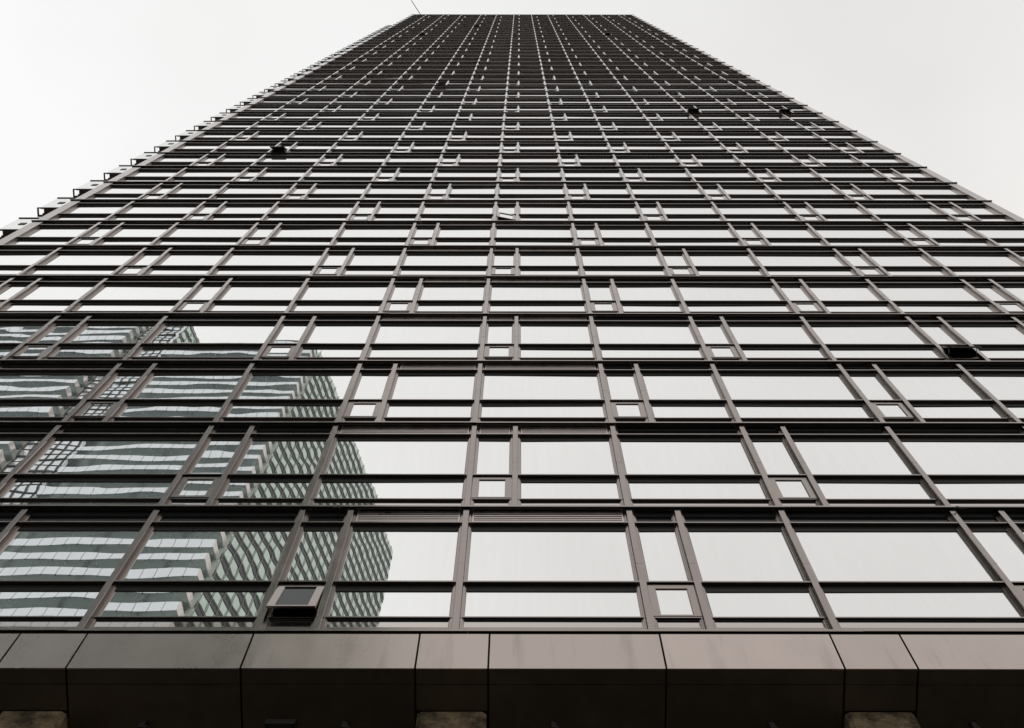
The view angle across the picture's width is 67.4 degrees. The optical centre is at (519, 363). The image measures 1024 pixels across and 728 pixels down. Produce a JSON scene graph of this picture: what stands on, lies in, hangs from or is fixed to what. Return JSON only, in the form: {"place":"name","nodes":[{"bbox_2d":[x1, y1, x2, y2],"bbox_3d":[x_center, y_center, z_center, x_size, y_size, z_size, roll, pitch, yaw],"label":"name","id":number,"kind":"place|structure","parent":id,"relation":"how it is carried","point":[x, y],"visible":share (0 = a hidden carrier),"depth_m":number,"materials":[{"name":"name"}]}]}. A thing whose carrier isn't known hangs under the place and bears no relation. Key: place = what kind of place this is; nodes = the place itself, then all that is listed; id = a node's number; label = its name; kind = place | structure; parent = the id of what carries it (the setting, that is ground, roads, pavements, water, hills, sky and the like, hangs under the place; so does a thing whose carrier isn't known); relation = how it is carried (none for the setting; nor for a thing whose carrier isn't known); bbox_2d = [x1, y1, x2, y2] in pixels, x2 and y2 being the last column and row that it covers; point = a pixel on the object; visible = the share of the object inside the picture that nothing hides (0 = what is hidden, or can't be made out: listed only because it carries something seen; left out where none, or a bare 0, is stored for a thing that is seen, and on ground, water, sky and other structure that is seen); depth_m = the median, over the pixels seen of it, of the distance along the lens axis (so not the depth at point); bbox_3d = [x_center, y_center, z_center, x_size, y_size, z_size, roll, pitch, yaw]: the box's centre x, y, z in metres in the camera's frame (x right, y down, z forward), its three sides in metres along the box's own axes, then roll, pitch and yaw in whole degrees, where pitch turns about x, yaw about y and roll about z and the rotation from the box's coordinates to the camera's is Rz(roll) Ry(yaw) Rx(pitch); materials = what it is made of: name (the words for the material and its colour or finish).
{"place":"outdoors","nodes":[
{"label":"outdoors","id":0,"kind":"place"},
{"bbox_2d":[0,0,1023,236],"label":"sky","id":1,"kind":"structure","parent":0,"point":[88,88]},
{"bbox_3d":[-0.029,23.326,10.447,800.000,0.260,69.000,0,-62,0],"label":"pavement","id":2,"kind":"structure","parent":0,"visible":0},
{"bbox_2d":[0,14,1023,727],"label":"glass tower","id":3,"kind":"structure","parent":2,"relation":"on","point":[496,370],"depth_m":22.44,"materials":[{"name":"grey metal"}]},
{"bbox_2d":[0,516,15,532],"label":"window","id":4,"kind":"structure","parent":3,"relation":"in","point":[2,518],"depth_m":18.21,"materials":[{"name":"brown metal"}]},
{"bbox_2d":[0,286,26,298],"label":"window","id":5,"kind":"structure","parent":3,"relation":"in","point":[8,292],"depth_m":30.50,"materials":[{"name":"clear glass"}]},
{"bbox_2d":[0,254,47,273],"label":"window","id":6,"kind":"structure","parent":3,"relation":"in","point":[5,259],"depth_m":33.59,"materials":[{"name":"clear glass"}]},
{"bbox_2d":[0,431,49,472],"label":"window","id":7,"kind":"structure","parent":3,"relation":"in","point":[12,453],"depth_m":20.71,"materials":[{"name":"grey glass"}]},
{"bbox_2d":[0,319,51,356],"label":"window","id":8,"kind":"structure","parent":3,"relation":"in","point":[8,333],"depth_m":27.18,"materials":[{"name":"grey glass"}]},
{"bbox_2d":[2,286,93,310],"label":"window","id":9,"kind":"structure","parent":3,"relation":"in","point":[40,292],"depth_m":30.14,"materials":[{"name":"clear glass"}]},
{"bbox_2d":[13,228,88,243],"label":"window","id":10,"kind":"structure","parent":3,"relation":"in","point":[41,232],"depth_m":36.72,"materials":[{"name":"white glass"}]},
{"bbox_2d":[0,366,112,420],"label":"window","id":11,"kind":"structure","parent":3,"relation":"in","point":[11,386],"depth_m":23.62,"materials":[{"name":"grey glass"}]},
{"bbox_2d":[34,317,83,342],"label":"window","id":12,"kind":"structure","parent":3,"relation":"in","point":[56,332],"depth_m":27.12,"materials":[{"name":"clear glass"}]},
{"bbox_2d":[0,512,148,628],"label":"window","id":13,"kind":"structure","parent":3,"relation":"in","point":[28,555],"depth_m":16.87,"materials":[{"name":"grey glass"}]},
{"bbox_2d":[29,254,134,273],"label":"window","id":14,"kind":"structure","parent":3,"relation":"in","point":[60,259],"depth_m":33.39,"materials":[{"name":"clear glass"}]},
{"bbox_2d":[55,206,123,219],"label":"window","id":15,"kind":"structure","parent":3,"relation":"in","point":[80,209],"depth_m":40.03,"materials":[{"name":"white glass"}]},
{"bbox_2d":[0,427,204,504],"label":"window","id":16,"kind":"structure","parent":3,"relation":"in","point":[61,456],"depth_m":20.07,"materials":[{"name":"grey glass"}]},
{"bbox_2d":[51,317,154,356],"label":"window","id":17,"kind":"structure","parent":3,"relation":"in","point":[91,333],"depth_m":26.84,"materials":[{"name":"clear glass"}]},
{"bbox_2d":[74,365,148,420],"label":"window","id":18,"kind":"structure","parent":3,"relation":"in","point":[120,385],"depth_m":23.74,"materials":[{"name":"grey glass"}]},
{"bbox_2d":[74,286,193,310],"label":"window","id":19,"kind":"structure","parent":3,"relation":"in","point":[107,292],"depth_m":30.07,"materials":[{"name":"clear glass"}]},
{"bbox_2d":[100,228,168,243],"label":"window","id":20,"kind":"structure","parent":3,"relation":"in","point":[124,232],"depth_m":36.74,"materials":[{"name":"white glass"}]},
{"bbox_2d":[132,249,160,264],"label":"window","id":21,"kind":"structure","parent":3,"relation":"in","point":[146,259],"depth_m":33.72,"materials":[{"name":"white glass"}]},
{"bbox_2d":[112,206,196,219],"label":"window","id":22,"kind":"structure","parent":3,"relation":"in","point":[134,209],"depth_m":40.04,"materials":[{"name":"white glass"}]},
{"bbox_2d":[114,367,246,420],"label":"window","id":23,"kind":"structure","parent":3,"relation":"in","point":[158,386],"depth_m":23.42,"materials":[{"name":"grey glass"}]},
{"bbox_2d":[148,254,224,273],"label":"window","id":24,"kind":"structure","parent":3,"relation":"in","point":[173,259],"depth_m":33.50,"materials":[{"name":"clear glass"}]},
{"bbox_2d":[90,513,296,628],"bbox_3d":[-6.893,4.448,16.750,3.225,3.753,0.060,0,-62,0],"label":"window","id":25,"kind":"structure","parent":3,"relation":"in","point":[166,555],"depth_m":16.68,"materials":[{"name":"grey glass"}]},
{"bbox_2d":[158,228,250,244],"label":"window","id":26,"kind":"structure","parent":3,"relation":"in","point":[179,232],"depth_m":36.76,"materials":[{"name":"white glass"}]},
{"bbox_2d":[190,286,221,299],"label":"window","id":27,"kind":"structure","parent":3,"relation":"in","point":[205,292],"depth_m":30.41,"materials":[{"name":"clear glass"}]},
{"bbox_2d":[135,317,278,359],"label":"window","id":28,"kind":"structure","parent":3,"relation":"in","point":[169,333],"depth_m":26.78,"materials":[{"name":"white glass"}]},
{"bbox_2d":[170,428,246,504],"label":"window","id":29,"kind":"structure","parent":3,"relation":"in","point":[217,455],"depth_m":20.43,"materials":[{"name":"grey glass"}]},
{"bbox_2d":[211,206,271,219],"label":"window","id":30,"kind":"structure","parent":3,"relation":"in","point":[228,209],"depth_m":40.05,"materials":[{"name":"white glass"}]},
{"bbox_2d":[215,187,289,198],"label":"window","id":31,"kind":"structure","parent":3,"relation":"in","point":[229,190],"depth_m":43.43,"materials":[{"name":"white glass"}]},
{"bbox_2d":[210,281,303,310],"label":"window","id":32,"kind":"structure","parent":3,"relation":"in","point":[234,292],"depth_m":30.08,"materials":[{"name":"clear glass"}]},
{"bbox_2d":[215,254,321,273],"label":"window","id":33,"kind":"structure","parent":3,"relation":"in","point":[236,259],"depth_m":33.50,"materials":[{"name":"white glass"}]},
{"bbox_2d":[217,428,330,504],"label":"window","id":34,"kind":"structure","parent":3,"relation":"in","point":[261,457],"depth_m":20.07,"materials":[{"name":"grey glass"}]},
{"bbox_2d":[262,318,306,359],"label":"window","id":35,"kind":"structure","parent":3,"relation":"in","point":[289,333],"depth_m":27.13,"materials":[{"name":"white glass"}]},
{"bbox_2d":[223,365,355,420],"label":"window","id":36,"kind":"structure","parent":3,"relation":"in","point":[258,386],"depth_m":23.48,"materials":[{"name":"grey glass"}]},
{"bbox_2d":[267,228,338,244],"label":"window","id":37,"kind":"structure","parent":3,"relation":"in","point":[309,232],"depth_m":36.74,"materials":[{"name":"white glass"}]},
{"bbox_2d":[266,512,345,628],"bbox_3d":[-4.575,4.451,16.750,0.890,3.753,0.060,0,-62,0],"label":"window","id":38,"kind":"structure","parent":3,"relation":"in","point":[313,555],"depth_m":17.02,"materials":[{"name":"grey glass"}]},
{"bbox_2d":[266,206,352,219],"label":"window","id":39,"kind":"structure","parent":3,"relation":"in","point":[281,209],"depth_m":40.06,"materials":[{"name":"white glass"}]},
{"bbox_2d":[297,319,371,359],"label":"window","id":40,"kind":"structure","parent":3,"relation":"in","point":[321,333],"depth_m":26.79,"materials":[{"name":"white glass"}]},
{"bbox_2d":[293,281,387,310],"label":"window","id":41,"kind":"structure","parent":3,"relation":"in","point":[312,292],"depth_m":30.08,"materials":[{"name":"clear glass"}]},
{"bbox_2d":[345,366,391,420],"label":"window","id":42,"kind":"structure","parent":3,"relation":"in","point":[369,387],"depth_m":23.75,"materials":[{"name":"white glass"}]},
{"bbox_2d":[344,249,402,273],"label":"window","id":43,"kind":"structure","parent":3,"relation":"in","point":[357,259],"depth_m":33.42,"materials":[{"name":"white glass"}]},
{"bbox_2d":[336,224,412,244],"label":"window","id":44,"kind":"structure","parent":3,"relation":"in","point":[404,232],"depth_m":36.65,"materials":[{"name":"white glass"}]},
{"bbox_2d":[313,441,467,504],"bbox_3d":[-3.203,2.678,20.086,3.631,3.674,0.060,0,-62,0],"label":"window","id":45,"kind":"structure","parent":3,"relation":"in","point":[348,457],"depth_m":20.05,"materials":[{"name":"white glass"}]},
{"bbox_2d":[325,531,458,628],"bbox_3d":[-2.630,4.454,16.750,2.481,3.751,0.060,0,-62,0],"label":"window","id":46,"kind":"structure","parent":3,"relation":"in","point":[370,555],"depth_m":16.61,"materials":[{"name":"white glass"}]},
{"bbox_2d":[390,281,415,299],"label":"window","id":47,"kind":"structure","parent":3,"relation":"in","point":[400,292],"depth_m":30.36,"materials":[{"name":"white glass"}]},
{"bbox_2d":[369,326,479,359],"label":"window","id":48,"kind":"structure","parent":3,"relation":"in","point":[386,334],"depth_m":26.79,"materials":[{"name":"white glass"}]},
{"bbox_2d":[385,375,474,420],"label":"window","id":49,"kind":"structure","parent":3,"relation":"in","point":[406,387],"depth_m":23.42,"materials":[{"name":"white glass"}]},
{"bbox_2d":[400,254,487,274],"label":"window","id":50,"kind":"structure","parent":3,"relation":"in","point":[410,259],"depth_m":33.43,"materials":[{"name":"white glass"}]},
{"bbox_2d":[417,286,484,310],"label":"window","id":51,"kind":"structure","parent":3,"relation":"in","point":[429,292],"depth_m":30.10,"materials":[{"name":"white glass"}]},
{"bbox_2d":[420,206,492,219],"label":"window","id":52,"kind":"structure","parent":3,"relation":"in","point":[428,210],"depth_m":39.94,"materials":[{"name":"white glass"}]},
{"bbox_2d":[473,441,509,504],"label":"window","id":53,"kind":"structure","parent":3,"relation":"in","point":[493,457],"depth_m":20.37,"materials":[{"name":"white glass"}]},
{"bbox_2d":[487,326,511,342],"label":"window","id":54,"kind":"structure","parent":3,"relation":"in","point":[496,334],"depth_m":27.09,"materials":[{"name":"white glass"}]},
{"bbox_2d":[495,229,572,244],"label":"window","id":55,"kind":"structure","parent":3,"relation":"in","point":[500,232],"depth_m":36.69,"materials":[{"name":"white glass"}]},
{"bbox_2d":[490,286,584,310],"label":"window","id":56,"kind":"structure","parent":3,"relation":"in","point":[497,293],"depth_m":30.10,"materials":[{"name":"white glass"}]},
{"bbox_2d":[480,375,604,421],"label":"window","id":57,"kind":"structure","parent":3,"relation":"in","point":[494,387],"depth_m":23.39,"materials":[{"name":"white glass"}]},
{"bbox_2d":[520,255,577,274],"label":"window","id":58,"kind":"structure","parent":3,"relation":"in","point":[525,260],"depth_m":33.33,"materials":[{"name":"white glass"}]},
{"bbox_2d":[463,531,643,628],"bbox_3d":[0.677,4.458,16.750,3.612,3.751,0.060,0,-62,0],"label":"window","id":59,"kind":"structure","parent":3,"relation":"in","point":[493,555],"depth_m":16.61,"materials":[{"name":"clear glass"}]},
{"bbox_2d":[520,318,592,356],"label":"window","id":60,"kind":"structure","parent":3,"relation":"in","point":[528,334],"depth_m":26.80,"materials":[{"name":"white glass"}]},
{"bbox_2d":[521,441,620,504],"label":"window","id":61,"kind":"structure","parent":3,"relation":"in","point":[537,457],"depth_m":20.05,"materials":[{"name":"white glass"}]},
{"bbox_2d":[572,207,639,219],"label":"window","id":62,"kind":"structure","parent":3,"relation":"in","point":[576,210],"depth_m":39.97,"materials":[{"name":"white glass"}]},
{"bbox_2d":[582,255,664,274],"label":"window","id":63,"kind":"structure","parent":3,"relation":"in","point":[588,260],"depth_m":33.34,"materials":[{"name":"white glass"}]},
{"bbox_2d":[604,366,645,421],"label":"window","id":64,"kind":"structure","parent":3,"relation":"in","point":[620,387],"depth_m":23.72,"materials":[{"name":"white glass"}]},
{"bbox_2d":[616,280,680,310],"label":"window","id":65,"kind":"structure","parent":3,"relation":"in","point":[625,293],"depth_m":30.12,"materials":[{"name":"white glass"}]},
{"bbox_2d":[595,319,702,357],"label":"window","id":66,"kind":"structure","parent":3,"relation":"in","point":[606,334],"depth_m":26.81,"materials":[{"name":"white glass"}]},
{"bbox_2d":[635,514,701,628],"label":"window","id":67,"kind":"structure","parent":3,"relation":"in","point":[663,559],"depth_m":17.00,"materials":[{"name":"white glass"}]},
{"bbox_2d":[640,366,731,421],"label":"window","id":68,"kind":"structure","parent":3,"relation":"in","point":[658,387],"depth_m":23.45,"materials":[{"name":"white glass"}]},
{"bbox_2d":[617,428,769,505],"bbox_3d":[4.426,2.687,20.087,3.362,3.676,0.060,0,-62,0],"label":"window","id":69,"kind":"structure","parent":3,"relation":"in","point":[639,457],"depth_m":20.09,"materials":[{"name":"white glass"}]},
{"bbox_2d":[651,229,738,244],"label":"window","id":70,"kind":"structure","parent":3,"relation":"in","point":[710,233],"depth_m":36.69,"materials":[{"name":"white glass"}]},
{"bbox_2d":[697,319,729,343],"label":"window","id":71,"kind":"structure","parent":3,"relation":"in","point":[710,334],"depth_m":27.03,"materials":[{"name":"white glass"}]},
{"bbox_2d":[689,255,761,274],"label":"window","id":72,"kind":"structure","parent":3,"relation":"in","point":[698,260],"depth_m":33.36,"materials":[{"name":"white glass"}]},
{"bbox_2d":[675,280,789,310],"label":"window","id":73,"kind":"structure","parent":3,"relation":"in","point":[688,293],"depth_m":30.13,"materials":[{"name":"white glass"}]},
{"bbox_2d":[683,513,825,628],"bbox_3d":[4.999,4.462,16.750,2.212,3.753,0.060,0,-62,0],"label":"window","id":74,"kind":"structure","parent":3,"relation":"in","point":[720,556],"depth_m":16.65,"materials":[{"name":"white glass"}]},
{"bbox_2d":[717,207,797,220],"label":"window","id":75,"kind":"structure","parent":3,"relation":"in","point":[724,210],"depth_m":39.99,"materials":[{"name":"white glass"}]},
{"bbox_2d":[725,318,824,357],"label":"window","id":76,"kind":"structure","parent":3,"relation":"in","point":[743,334],"depth_m":26.82,"materials":[{"name":"white glass"}]},
{"bbox_2d":[747,428,816,505],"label":"window","id":77,"kind":"structure","parent":3,"relation":"in","point":[775,457],"depth_m":20.38,"materials":[{"name":"white glass"}]},
{"bbox_2d":[758,229,822,244],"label":"window","id":78,"kind":"structure","parent":3,"relation":"in","point":[768,233],"depth_m":36.72,"materials":[{"name":"white glass"}]},
{"bbox_2d":[716,367,873,421],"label":"window","id":79,"kind":"structure","parent":3,"relation":"in","point":[738,387],"depth_m":23.45,"materials":[{"name":"white glass"}]},
{"bbox_2d":[780,281,810,299],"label":"window","id":80,"kind":"structure","parent":3,"relation":"in","point":[793,293],"depth_m":30.40,"materials":[{"name":"white glass"}]},
{"bbox_2d":[755,255,854,274],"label":"window","id":81,"kind":"structure","parent":3,"relation":"in","point":[766,260],"depth_m":33.37,"materials":[{"name":"white glass"}]},
{"bbox_2d":[771,188,846,199],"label":"window","id":82,"kind":"structure","parent":3,"relation":"in","point":[777,190],"depth_m":43.38,"materials":[{"name":"white glass"}]},
{"bbox_2d":[813,207,874,220],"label":"window","id":83,"kind":"structure","parent":3,"relation":"in","point":[822,210],"depth_m":40.01,"materials":[{"name":"white glass"}]},
{"bbox_2d":[809,281,892,311],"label":"window","id":84,"kind":"structure","parent":3,"relation":"in","point":[823,293],"depth_m":30.14,"materials":[{"name":"white glass"}]},
{"bbox_2d":[843,250,871,265],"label":"window","id":85,"kind":"structure","parent":3,"relation":"in","point":[856,260],"depth_m":33.70,"materials":[{"name":"white glass"}]},
{"bbox_2d":[815,229,906,244],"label":"window","id":86,"kind":"structure","parent":3,"relation":"in","point":[825,233],"depth_m":36.73,"materials":[{"name":"white glass"}]},
{"bbox_2d":[789,430,937,505],"bbox_3d":[8.852,2.693,20.087,2.670,3.676,0.060,0,-62,0],"label":"window","id":87,"kind":"structure","parent":3,"relation":"in","point":[820,457],"depth_m":20.07,"materials":[{"name":"white glass"}]},
{"bbox_2d":[806,318,944,360],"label":"window","id":88,"kind":"structure","parent":3,"relation":"in","point":[828,334],"depth_m":26.76,"materials":[{"name":"white glass"}]},
{"bbox_2d":[845,366,913,421],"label":"window","id":89,"kind":"structure","parent":3,"relation":"in","point":[871,387],"depth_m":23.73,"materials":[{"name":"white glass"}]},
{"bbox_2d":[788,513,1023,628],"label":"window","id":90,"kind":"structure","parent":3,"relation":"in","point":[832,556],"depth_m":16.68,"materials":[{"name":"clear glass"}]},
{"bbox_2d":[869,250,946,274],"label":"window","id":91,"kind":"structure","parent":3,"relation":"in","point":[883,260],"depth_m":33.38,"materials":[{"name":"white glass"}]},
{"bbox_2d":[865,207,951,220],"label":"window","id":92,"kind":"structure","parent":3,"relation":"in","point":[875,210],"depth_m":40.02,"materials":[{"name":"white glass"}]},
{"bbox_2d":[877,287,996,311],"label":"window","id":93,"kind":"structure","parent":3,"relation":"in","point":[893,293],"depth_m":30.06,"materials":[{"name":"white glass"}]},
{"bbox_2d":[880,368,1008,421],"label":"window","id":94,"kind":"structure","parent":3,"relation":"in","point":[911,387],"depth_m":23.46,"materials":[{"name":"white glass"}]},
{"bbox_2d":[913,318,979,360],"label":"window","id":95,"kind":"structure","parent":3,"relation":"in","point":[938,334],"depth_m":27.05,"materials":[{"name":"white glass"}]},
{"bbox_2d":[919,229,990,244],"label":"window","id":96,"kind":"structure","parent":3,"relation":"in","point":[932,233],"depth_m":36.74,"materials":[{"name":"white glass"}]},
{"bbox_2d":[894,432,1023,505],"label":"window","id":97,"kind":"structure","parent":3,"relation":"in","point":[933,457],"depth_m":20.23,"materials":[{"name":"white glass"}]},
{"bbox_2d":[931,255,1023,274],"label":"window","id":98,"kind":"structure","parent":3,"relation":"in","point":[947,260],"depth_m":33.50,"materials":[{"name":"white glass"}]},
{"bbox_2d":[944,320,1023,360],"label":"window","id":99,"kind":"structure","parent":3,"relation":"in","point":[974,334],"depth_m":26.92,"materials":[{"name":"white glass"}]},
{"bbox_2d":[960,513,1023,580],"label":"window","id":100,"kind":"structure","parent":3,"relation":"in","point":[1004,550],"depth_m":17.30,"materials":[{"name":"white glass"}]},
{"bbox_2d":[974,287,1010,300],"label":"window","id":101,"kind":"structure","parent":3,"relation":"in","point":[990,292],"depth_m":30.34,"materials":[{"name":"white glass"}]},
{"bbox_2d":[966,369,1023,421],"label":"window","id":102,"kind":"structure","parent":3,"relation":"in","point":[1002,387],"depth_m":23.85,"materials":[{"name":"white glass"}]},
{"bbox_2d":[1009,517,1023,533],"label":"window","id":103,"kind":"structure","parent":3,"relation":"in","point":[1015,519],"depth_m":18.22,"materials":[{"name":"brown glass"}]}
]}

